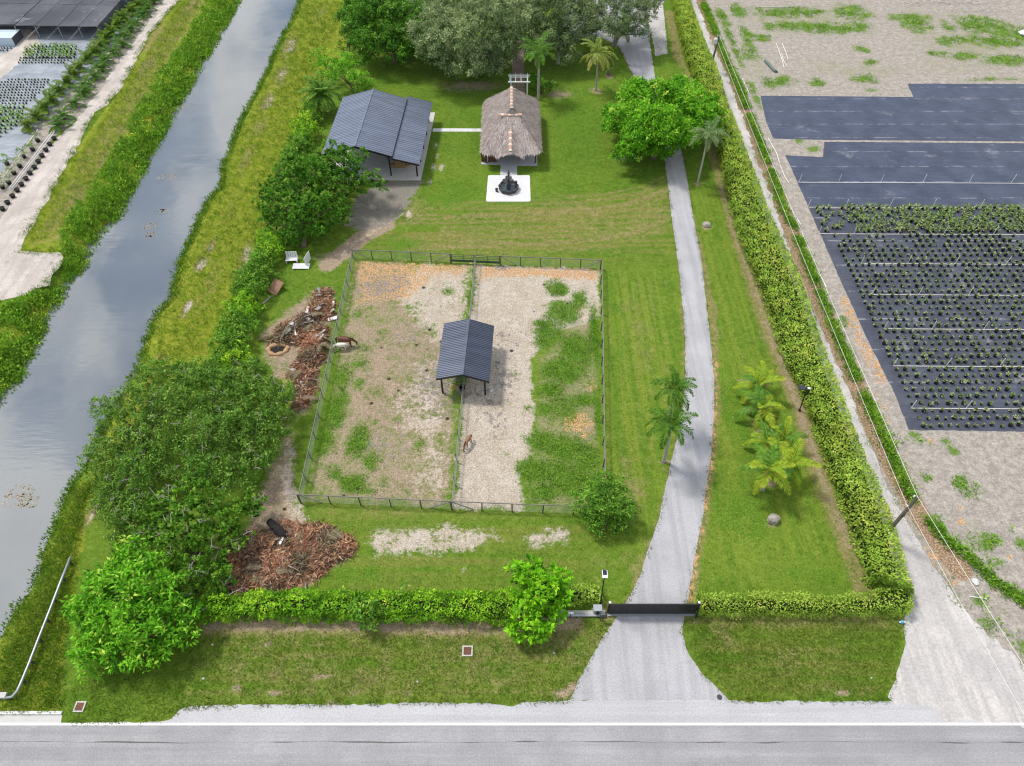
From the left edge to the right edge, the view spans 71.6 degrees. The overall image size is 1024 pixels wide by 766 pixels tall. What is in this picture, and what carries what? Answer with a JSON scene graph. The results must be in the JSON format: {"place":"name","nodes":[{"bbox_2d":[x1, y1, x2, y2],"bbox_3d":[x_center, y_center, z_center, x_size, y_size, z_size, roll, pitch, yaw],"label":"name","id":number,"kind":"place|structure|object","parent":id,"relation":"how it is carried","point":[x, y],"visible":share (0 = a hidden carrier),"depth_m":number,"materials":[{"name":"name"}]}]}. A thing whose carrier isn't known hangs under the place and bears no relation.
{"place":"outdoors","nodes":[
{"label":"outdoors","id":0,"kind":"place"},
{"bbox_2d":[0,28,39,78],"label":"nursery path","id":1,"kind":"structure","parent":0,"point":[9,60],"depth_m":117.58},
{"bbox_2d":[0,0,178,299],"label":"sand track","id":2,"kind":"structure","parent":0,"point":[20,272],"depth_m":91.67,"materials":[{"name":"sand"}]},
{"bbox_2d":[0,0,297,635],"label":"canal water","id":3,"kind":"structure","parent":0,"point":[117,289],"depth_m":80.58,"materials":[{"name":"liquid"}]},
{"bbox_2d":[322,89,432,175],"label":"open barn","id":4,"kind":"structure","parent":0,"point":[388,125],"depth_m":95.73,"materials":[{"name":"grey metal"}]},
{"bbox_2d":[0,0,1023,722],"bbox_3d":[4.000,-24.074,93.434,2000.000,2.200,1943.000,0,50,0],"label":"ground","id":5,"kind":"structure","parent":0,"point":[408,306],"depth_m":71.00,"materials":[{"name":"plant"}]},
{"bbox_2d":[0,715,61,722],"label":"bridge deck","id":6,"kind":"structure","parent":5,"relation":"on","point":[31,719],"depth_m":51.40,"materials":[{"name":"concrete"}]},
{"bbox_2d":[0,711,62,714],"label":"kerb","id":7,"kind":"structure","parent":6,"relation":"on","point":[35,713],"depth_m":51.52,"materials":[{"name":"white concrete"}]},
{"bbox_2d":[3,557,72,699],"bbox_3d":[-36.725,18.872,55.508,1.136,0.735,11.124,0,50,0],"label":"guard rail","id":8,"kind":"object","parent":5,"relation":"on","point":[38,640],"visible":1,"depth_m":54.78,"materials":[{"name":"metal"}]},
{"bbox_2d":[0,471,103,715],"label":"bank grass","id":9,"kind":"structure","parent":5,"relation":"on","point":[56,676],"depth_m":55.44,"materials":[{"name":"plant"}]},
{"bbox_2d":[42,114,72,133],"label":"feather palm","id":10,"kind":"object","parent":5,"relation":"on","point":[57,123],"visible":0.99,"depth_m":101.77,"materials":[{"name":"green plant"}]},
{"bbox_2d":[0,0,134,38],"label":"shade house","id":11,"kind":"structure","parent":5,"relation":"on","point":[38,14],"depth_m":123.17,"materials":[{"name":"fabric"}]},
{"bbox_2d":[0,8,145,172],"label":"ground cloth","id":12,"kind":"object","parent":5,"relation":"on","point":[25,136],"visible":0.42,"depth_m":111.55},
{"bbox_2d":[0,126,22,161],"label":"ground cloth","id":13,"kind":"object","parent":12,"relation":"on","point":[10,141],"visible":0.75,"depth_m":100.28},
{"bbox_2d":[0,29,23,45],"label":"nursery tunnel","id":14,"kind":"structure","parent":12,"relation":"on","point":[11,37],"depth_m":119.38,"materials":[{"name":"plastic"}]},
{"bbox_2d":[3,65,63,81],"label":"ground cloth","id":15,"kind":"object","parent":12,"relation":"on","point":[49,72],"visible":0.99,"depth_m":113.41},
{"bbox_2d":[21,105,47,123],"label":"clumping palm","id":16,"kind":"object","parent":12,"relation":"on","point":[36,114],"visible":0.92,"depth_m":103.39,"materials":[{"name":"green plant"}]},
{"bbox_2d":[38,28,93,45],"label":"ground cloth","id":17,"kind":"object","parent":12,"relation":"on","point":[73,36],"visible":0.94,"depth_m":121.59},
{"bbox_2d":[12,0,179,294],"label":"track edge grass","id":18,"kind":"structure","parent":5,"relation":"on","point":[109,99],"depth_m":95.07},
{"bbox_2d":[25,0,201,243],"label":"bank grass","id":19,"kind":"structure","parent":5,"relation":"on","point":[142,77],"depth_m":103.49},
{"bbox_2d":[0,0,241,402],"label":"bank weeds","id":20,"kind":"object","parent":5,"relation":"on","point":[187,55],"visible":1,"depth_m":94.69,"materials":[{"name":"plant"}]},
{"bbox_2d":[85,463,162,554],"bbox_3d":[-33.263,10.700,61.155,5.871,2.749,11.995,-34,58,-25],"label":"thicket shrub","id":21,"kind":"object","parent":5,"relation":"on","point":[127,522],"visible":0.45,"depth_m":60.70,"materials":[{"name":"green plant"}]},
{"bbox_2d":[57,531,202,683],"bbox_3d":[-29.341,17.198,53.515,10.144,6.102,11.348,-33,57,-25],"label":"roadside tree","id":22,"kind":"object","parent":5,"relation":"on","point":[102,618],"visible":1,"depth_m":52.68,"materials":[{"name":"green plant"}]},
{"bbox_2d":[76,355,203,530],"bbox_3d":[-33.847,4.318,64.121,11.277,6.410,17.122,-22,53,-17],"label":"tree","id":23,"kind":"object","parent":5,"relation":"on","point":[136,450],"visible":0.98,"depth_m":63.02,"materials":[{"name":"green plant"}]},
{"bbox_2d":[0,0,302,638],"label":"waterside weeds","id":24,"kind":"object","parent":5,"relation":"on","point":[241,118],"visible":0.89,"depth_m":79.51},
{"bbox_2d":[129,468,267,613],"bbox_3d":[-25.721,12.607,57.200,10.123,6.358,11.287,0,50,0],"label":"tree","id":25,"kind":"object","parent":5,"relation":"on","point":[165,522],"visible":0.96,"depth_m":56.98,"materials":[{"name":"green plant"}]},
{"bbox_2d":[138,347,259,390],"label":"thicket shrub","id":26,"kind":"object","parent":5,"relation":"on","point":[193,360],"visible":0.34,"depth_m":70.81,"materials":[{"name":"green plant"}]},
{"bbox_2d":[207,322,251,365],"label":"hedge shrub","id":27,"kind":"object","parent":5,"relation":"on","point":[229,341],"visible":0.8,"depth_m":72.34,"materials":[{"name":"green plant"}]},
{"bbox_2d":[167,354,299,498],"bbox_3d":[-25.125,2.873,65.283,11.556,6.486,18.120,-17,52,-14],"label":"tree","id":28,"kind":"object","parent":5,"relation":"on","point":[237,413],"visible":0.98,"depth_m":64.07,"materials":[{"name":"green plant"}]},
{"bbox_2d":[210,305,261,344],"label":"hedge shrub","id":29,"kind":"object","parent":5,"relation":"on","point":[242,319],"visible":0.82,"depth_m":74.43,"materials":[{"name":"green plant"}]},
{"bbox_2d":[215,339,259,378],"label":"hedge shrub","id":30,"kind":"object","parent":5,"relation":"on","point":[229,354],"visible":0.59,"depth_m":71.16,"materials":[{"name":"green plant"}]},
{"bbox_2d":[221,286,265,324],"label":"hedge shrub","id":31,"kind":"object","parent":5,"relation":"on","point":[250,303],"visible":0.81,"depth_m":76.50,"materials":[{"name":"green plant"}]},
{"bbox_2d":[150,0,343,366],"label":"bank grass","id":32,"kind":"structure","parent":5,"relation":"on","point":[263,131],"depth_m":95.17,"materials":[{"name":"plant"}]},
{"bbox_2d":[228,269,270,306],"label":"hedge shrub","id":33,"kind":"object","parent":5,"relation":"on","point":[237,286],"visible":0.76,"depth_m":78.27,"materials":[{"name":"green plant"}]},
{"bbox_2d":[231,247,280,287],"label":"hedge shrub","id":34,"kind":"object","parent":5,"relation":"on","point":[259,264],"visible":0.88,"depth_m":80.12,"materials":[{"name":"green plant"}]},
{"bbox_2d":[247,228,284,261],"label":"hedge shrub","id":35,"kind":"object","parent":5,"relation":"on","point":[270,241],"visible":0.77,"depth_m":82.73,"materials":[{"name":"green plant"}]},
{"bbox_2d":[265,342,289,355],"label":"dirt ring","id":36,"kind":"object","parent":5,"relation":"on","point":[272,349],"visible":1,"depth_m":74.60,"materials":[{"name":"brown soil"}]},
{"bbox_2d":[271,144,305,180],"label":"hedge shrub","id":37,"kind":"object","parent":5,"relation":"on","point":[287,150],"visible":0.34,"depth_m":94.21,"materials":[{"name":"green plant"}]},
{"bbox_2d":[219,517,358,600],"bbox_3d":[-18.523,14.670,59.335,11.616,2.094,8.092,0,50,0],"label":"debris pile","id":38,"kind":"object","parent":5,"relation":"on","point":[299,555],"visible":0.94,"depth_m":59.06,"materials":[{"name":"brown plant"}]},
{"bbox_2d":[266,518,287,537],"bbox_3d":[-20.031,12.505,60.476,2.434,1.035,0.888,29,56,22],"label":"black log","id":39,"kind":"object","parent":38,"relation":"on","point":[278,529],"visible":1,"depth_m":60.19,"materials":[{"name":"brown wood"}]},
{"bbox_2d":[258,309,323,347],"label":"debris pile","id":40,"kind":"object","parent":5,"relation":"on","point":[294,334],"visible":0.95,"depth_m":75.62,"materials":[{"name":"brown plant"}]},
{"bbox_2d":[283,129,317,158],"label":"hedge shrub","id":41,"kind":"object","parent":5,"relation":"on","point":[305,145],"visible":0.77,"depth_m":96.63,"materials":[{"name":"green plant"}]},
{"bbox_2d":[251,151,354,247],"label":"shade tree","id":42,"kind":"object","parent":5,"relation":"on","point":[299,226],"visible":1,"depth_m":84.33,"materials":[{"name":"green plant"}]},
{"bbox_2d":[289,375,320,413],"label":"debris pile","id":43,"kind":"object","parent":5,"relation":"on","point":[304,393],"visible":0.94,"depth_m":70.42,"materials":[{"name":"orange plant"}]},
{"bbox_2d":[288,110,323,143],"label":"hedge shrub","id":44,"kind":"object","parent":5,"relation":"on","point":[304,116],"visible":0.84,"depth_m":99.49,"materials":[{"name":"green plant"}]},
{"bbox_2d":[284,318,334,384],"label":"debris pile","id":45,"kind":"object","parent":5,"relation":"on","point":[311,356],"visible":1,"depth_m":73.46,"materials":[{"name":"orange plant"}]},
{"bbox_2d":[299,96,324,125],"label":"hedge shrub","id":46,"kind":"object","parent":5,"relation":"on","point":[310,107],"visible":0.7,"depth_m":102.38,"materials":[{"name":"green plant"}]},
{"bbox_2d":[298,70,341,111],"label":"date palm","id":47,"kind":"object","parent":5,"relation":"on","point":[322,91],"visible":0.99,"depth_m":102.78,"materials":[{"name":"green plant"}]},
{"bbox_2d":[304,285,338,322],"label":"debris pile","id":48,"kind":"object","parent":5,"relation":"on","point":[324,302],"visible":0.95,"depth_m":78.40,"materials":[{"name":"orange plant"}]},
{"bbox_2d":[297,251,353,502],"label":"paddock fence","id":49,"kind":"object","parent":5,"relation":"on","point":[325,375],"visible":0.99,"depth_m":70.62,"materials":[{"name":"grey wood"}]},
{"bbox_2d":[307,46,374,93],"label":"tree","id":50,"kind":"object","parent":5,"relation":"on","point":[334,62],"visible":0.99,"depth_m":107.17,"materials":[{"name":"green plant"}]},
{"bbox_2d":[299,138,388,194],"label":"shade tree","id":51,"kind":"object","parent":5,"relation":"on","point":[342,153],"visible":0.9,"depth_m":87.85,"materials":[{"name":"green plant"}]},
{"bbox_2d":[195,585,514,627],"bbox_3d":[-12.152,17.404,55.754,24.840,2.591,3.157,0,50,0],"label":"front hedge","id":52,"kind":"object","parent":5,"relation":"on","point":[416,606],"visible":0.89,"depth_m":55.42,"materials":[{"name":"green plant"}]},
{"bbox_2d":[336,580,409,631],"bbox_3d":[-10.798,17.444,55.079,5.866,3.389,3.853,0,50,0],"label":"sapling","id":53,"kind":"object","parent":5,"relation":"on","point":[357,615],"visible":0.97,"depth_m":54.33,"materials":[{"name":"green plant"}]},
{"bbox_2d":[296,494,449,508],"bbox_3d":[-12.046,10.440,62.177,13.570,1.422,0.198,2,50,2],"label":"paddock fence","id":54,"kind":"object","parent":5,"relation":"on","point":[376,498],"visible":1,"depth_m":62.04,"materials":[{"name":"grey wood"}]},
{"bbox_2d":[335,112,434,180],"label":"barn slab","id":55,"kind":"structure","parent":5,"relation":"on","point":[373,161],"depth_m":96.32,"materials":[{"name":"concrete"}]},
{"bbox_2d":[334,0,452,64],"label":"mango tree","id":56,"kind":"object","parent":5,"relation":"on","point":[374,15],"visible":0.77,"depth_m":109.64,"materials":[{"name":"green plant"}]},
{"bbox_2d":[351,249,451,262],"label":"paddock fence","id":57,"kind":"object","parent":5,"relation":"on","point":[411,256],"visible":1,"depth_m":83.30,"materials":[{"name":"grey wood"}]},
{"bbox_2d":[311,278,604,504],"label":"paddock grass","id":58,"kind":"structure","parent":5,"relation":"on","point":[557,398],"depth_m":69.47,"materials":[{"name":"plant"}]},
{"bbox_2d":[451,255,475,506],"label":"divider fence","id":59,"kind":"object","parent":5,"relation":"on","point":[461,406],"visible":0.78,"depth_m":68.06,"materials":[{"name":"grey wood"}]},
{"bbox_2d":[435,318,493,394],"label":"paddock shelter","id":60,"kind":"object","parent":5,"relation":"on","point":[466,348],"visible":1,"depth_m":70.48,"materials":[{"name":"grey metal"}]},
{"bbox_2d":[402,0,540,79],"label":"oak tree","id":61,"kind":"object","parent":5,"relation":"on","point":[461,21],"visible":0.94,"depth_m":104.95,"materials":[{"name":"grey plant"}]},
{"bbox_2d":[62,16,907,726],"bbox_3d":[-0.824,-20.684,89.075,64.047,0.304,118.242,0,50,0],"label":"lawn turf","id":62,"kind":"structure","parent":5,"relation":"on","point":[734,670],"depth_m":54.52,"materials":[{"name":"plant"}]},
{"bbox_2d":[486,175,530,201],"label":"fountain pad","id":63,"kind":"object","parent":5,"relation":"on","point":[522,194],"visible":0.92,"depth_m":92.67,"materials":[{"name":"white concrete"}]},
{"bbox_2d":[498,170,518,194],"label":"tiered fountain","id":64,"kind":"object","parent":63,"relation":"on","point":[508,185],"visible":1,"depth_m":92.26,"materials":[{"name":"stone"}]},
{"bbox_2d":[481,154,536,174],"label":"hut slab","id":65,"kind":"structure","parent":5,"relation":"on","point":[511,163],"depth_m":96.82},
{"bbox_2d":[479,86,542,162],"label":"thatched hut","id":66,"kind":"object","parent":65,"relation":"on","point":[510,121],"visible":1,"depth_m":95.25,"materials":[{"name":"plant"}]},
{"bbox_2d":[512,41,524,92],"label":"paver path","id":67,"kind":"structure","parent":5,"relation":"on","point":[517,66],"depth_m":113.74,"materials":[{"name":"brick"}]},
{"bbox_2d":[450,501,592,514],"bbox_3d":[1.308,10.931,61.765,13.417,1.423,0.200,2,50,2],"label":"paddock fence","id":68,"kind":"object","parent":5,"relation":"on","point":[482,508],"visible":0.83,"depth_m":61.66,"materials":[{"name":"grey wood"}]},
{"bbox_2d":[518,30,556,99],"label":"royal palm","id":69,"kind":"object","parent":5,"relation":"on","point":[536,53],"visible":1,"depth_m":102.15,"materials":[{"name":"green plant"}]},
{"bbox_2d":[502,553,574,646],"bbox_3d":[2.064,16.630,55.022,5.676,4.524,6.981,0,50,0],"label":"almond tree","id":70,"kind":"object","parent":5,"relation":"on","point":[536,583],"visible":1,"depth_m":54.03,"materials":[{"name":"green plant"}]},
{"bbox_2d":[526,72,557,96],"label":"garden bush","id":71,"kind":"object","parent":5,"relation":"on","point":[544,82],"visible":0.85,"depth_m":108.11,"materials":[{"name":"green plant"}]},
{"bbox_2d":[499,255,601,269],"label":"paddock fence","id":72,"kind":"object","parent":5,"relation":"on","point":[500,256],"visible":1,"depth_m":82.51,"materials":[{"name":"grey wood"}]},
{"bbox_2d":[500,0,611,65],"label":"oak tree","id":73,"kind":"object","parent":5,"relation":"on","point":[557,34],"visible":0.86,"depth_m":109.61,"materials":[{"name":"green plant"}]},
{"bbox_2d":[556,580,602,606],"bbox_3d":[5.316,16.915,56.632,3.931,1.846,2.260,0,50,0],"label":"front hedge","id":74,"kind":"object","parent":5,"relation":"on","point":[592,593],"visible":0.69,"depth_m":56.45,"materials":[{"name":"green plant"}]},
{"bbox_2d":[559,610,605,617],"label":"gate track","id":75,"kind":"structure","parent":5,"relation":"on","point":[582,613],"depth_m":56.33,"materials":[{"name":"metal"}]},
{"bbox_2d":[579,37,617,90],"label":"coconut palm","id":76,"kind":"object","parent":5,"relation":"on","point":[596,56],"visible":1,"depth_m":105.05,"materials":[{"name":"green plant"}]},
{"bbox_2d":[600,266,605,507],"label":"paddock fence","id":77,"kind":"object","parent":5,"relation":"on","point":[603,400],"visible":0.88,"depth_m":71.34,"materials":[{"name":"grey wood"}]},
{"bbox_2d":[566,469,641,539],"bbox_3d":[8.054,10.413,60.377,5.792,4.310,5.719,-28,55,-22],"label":"round shrub","id":78,"kind":"object","parent":5,"relation":"on","point":[602,514],"visible":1,"depth_m":59.71,"materials":[{"name":"green plant"}]},
{"bbox_2d":[568,0,661,46],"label":"oak tree","id":79,"kind":"object","parent":5,"relation":"on","point":[625,19],"visible":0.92,"depth_m":111.93,"materials":[{"name":"green plant"}]},
{"bbox_2d":[606,601,700,617],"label":"sliding gate","id":80,"kind":"structure","parent":5,"relation":"on","point":[652,609],"depth_m":55.55,"materials":[{"name":"metal"}]},
{"bbox_2d":[599,72,728,162],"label":"shade tree","id":81,"kind":"object","parent":5,"relation":"on","point":[637,117],"visible":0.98,"depth_m":93.48,"materials":[{"name":"green plant"}]},
{"bbox_2d":[645,399,698,463],"bbox_3d":[13.878,5.029,62.802,4.670,7.418,4.639,0,50,0],"label":"royal palm","id":82,"kind":"object","parent":5,"relation":"on","point":[669,426],"visible":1,"depth_m":60.90,"materials":[{"name":"green plant"}]},
{"bbox_2d":[649,364,696,425],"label":"royal palm","id":83,"kind":"object","parent":5,"relation":"on","point":[677,385],"visible":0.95,"depth_m":63.28,"materials":[{"name":"green plant"}]},
{"bbox_2d":[688,115,730,183],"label":"lane palm","id":84,"kind":"object","parent":5,"relation":"on","point":[710,131],"visible":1,"depth_m":88.06,"materials":[{"name":"green plant"}]},
{"bbox_2d":[732,383,784,431],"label":"dwarf palm","id":85,"kind":"object","parent":5,"relation":"on","point":[757,401],"visible":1,"depth_m":67.40,"materials":[{"name":"green plant"}]},
{"bbox_2d":[734,360,785,410],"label":"dwarf palm","id":86,"kind":"object","parent":5,"relation":"on","point":[759,380],"visible":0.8,"depth_m":69.27,"materials":[{"name":"green plant"}]},
{"bbox_2d":[739,442,795,495],"bbox_3d":[21.999,7.695,62.046,4.336,5.147,5.133,8,50,6],"label":"dwarf palm","id":87,"kind":"object","parent":5,"relation":"on","point":[771,465],"visible":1,"depth_m":60.91,"materials":[{"name":"green plant"}]},
{"bbox_2d":[742,419,793,460],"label":"dwarf palm","id":88,"kind":"object","parent":5,"relation":"on","point":[766,434],"visible":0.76,"depth_m":64.90,"materials":[{"name":"green plant"}]},
{"bbox_2d":[767,416,808,447],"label":"dwarf palm","id":89,"kind":"object","parent":5,"relation":"on","point":[789,436],"visible":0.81,"depth_m":64.92,"materials":[{"name":"green plant"}]},
{"bbox_2d":[670,0,913,595],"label":"tall hedge","id":90,"kind":"object","parent":5,"relation":"on","point":[770,266],"visible":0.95,"depth_m":73.16,"materials":[{"name":"green plant"}]},
{"bbox_2d":[764,438,821,490],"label":"dwarf palm","id":91,"kind":"object","parent":5,"relation":"on","point":[798,461],"visible":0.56,"depth_m":62.36,"materials":[{"name":"green plant"}]},
{"bbox_2d":[694,582,914,620],"bbox_3d":[23.263,17.177,56.187,17.534,2.152,2.912,0,50,0],"label":"front hedge","id":92,"kind":"object","parent":5,"relation":"on","point":[899,602],"visible":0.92,"depth_m":55.89,"materials":[{"name":"green plant"}]},
{"bbox_2d":[691,0,1023,727],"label":"gravel lane","id":93,"kind":"structure","parent":5,"relation":"on","point":[948,671],"depth_m":54.69,"materials":[{"name":"gravel"}]},
{"bbox_2d":[695,2,1023,668],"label":"lane edge grass","id":94,"kind":"structure","parent":93,"relation":"on","point":[815,310],"depth_m":73.96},
{"bbox_2d":[699,0,1023,607],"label":"ditch weeds","id":95,"kind":"object","parent":5,"relation":"on","point":[894,458],"visible":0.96,"depth_m":74.39,"materials":[{"name":"plant"}]},
{"bbox_2d":[715,2,1023,643],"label":"field weeds","id":96,"kind":"object","parent":5,"relation":"on","point":[974,36],"visible":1,"depth_m":122.30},
{"bbox_2d":[761,96,1023,140],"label":"ground cloth","id":97,"kind":"object","parent":5,"relation":"on","point":[900,118],"visible":1,"depth_m":104.44,"materials":[{"name":"fabric"}]},
{"bbox_2d":[785,155,1023,208],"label":"ground cloth","id":98,"kind":"object","parent":5,"relation":"on","point":[946,182],"visible":0.93,"depth_m":94.37,"materials":[{"name":"fabric"}]},
{"bbox_2d":[809,208,1023,431],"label":"ground cloth","id":99,"kind":"object","parent":5,"relation":"on","point":[864,317],"visible":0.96,"depth_m":78.41,"materials":[{"name":"fabric"}]},
{"bbox_2d":[833,232,1023,314],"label":"potted plants beyond","id":100,"kind":"object","parent":99,"relation":"on","point":[979,291],"visible":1,"depth_m":82.54,"materials":[{"name":"plant"}]},
{"bbox_2d":[823,142,1023,157],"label":"ground cloth","id":101,"kind":"object","parent":5,"relation":"on","point":[920,149],"visible":1,"depth_m":99.07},
{"bbox_2d":[908,83,1023,97],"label":"ground cloth","id":102,"kind":"object","parent":5,"relation":"on","point":[970,90],"visible":1,"depth_m":109.72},
{"bbox_2d":[0,725,1023,765],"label":"road","id":103,"kind":"structure","parent":0,"point":[564,745],"depth_m":50.25,"materials":[{"name":"asphalt"}]},
{"bbox_2d":[0,723,1023,724],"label":"edge line","id":104,"kind":"object","parent":103,"relation":"on","point":[515,724],"depth_m":51.13,"materials":[{"name":"white paint"}]},
{"bbox_2d":[2,741,1023,743],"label":"road joint","id":105,"kind":"object","parent":103,"relation":"on","point":[460,742],"visible":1,"depth_m":50.37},
{"bbox_2d":[88,699,1013,722],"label":"road shoulder","id":106,"kind":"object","parent":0,"point":[669,711],"visible":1,"depth_m":51.62},
{"bbox_2d":[563,0,727,700],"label":"driveway","id":107,"kind":"structure","parent":0,"point":[644,658],"depth_m":60.51,"materials":[{"name":"concrete"}]},
{"bbox_2d":[647,5,667,55],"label":"parking pad","id":108,"kind":"object","parent":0,"point":[656,25],"visible":0.81,"depth_m":122.81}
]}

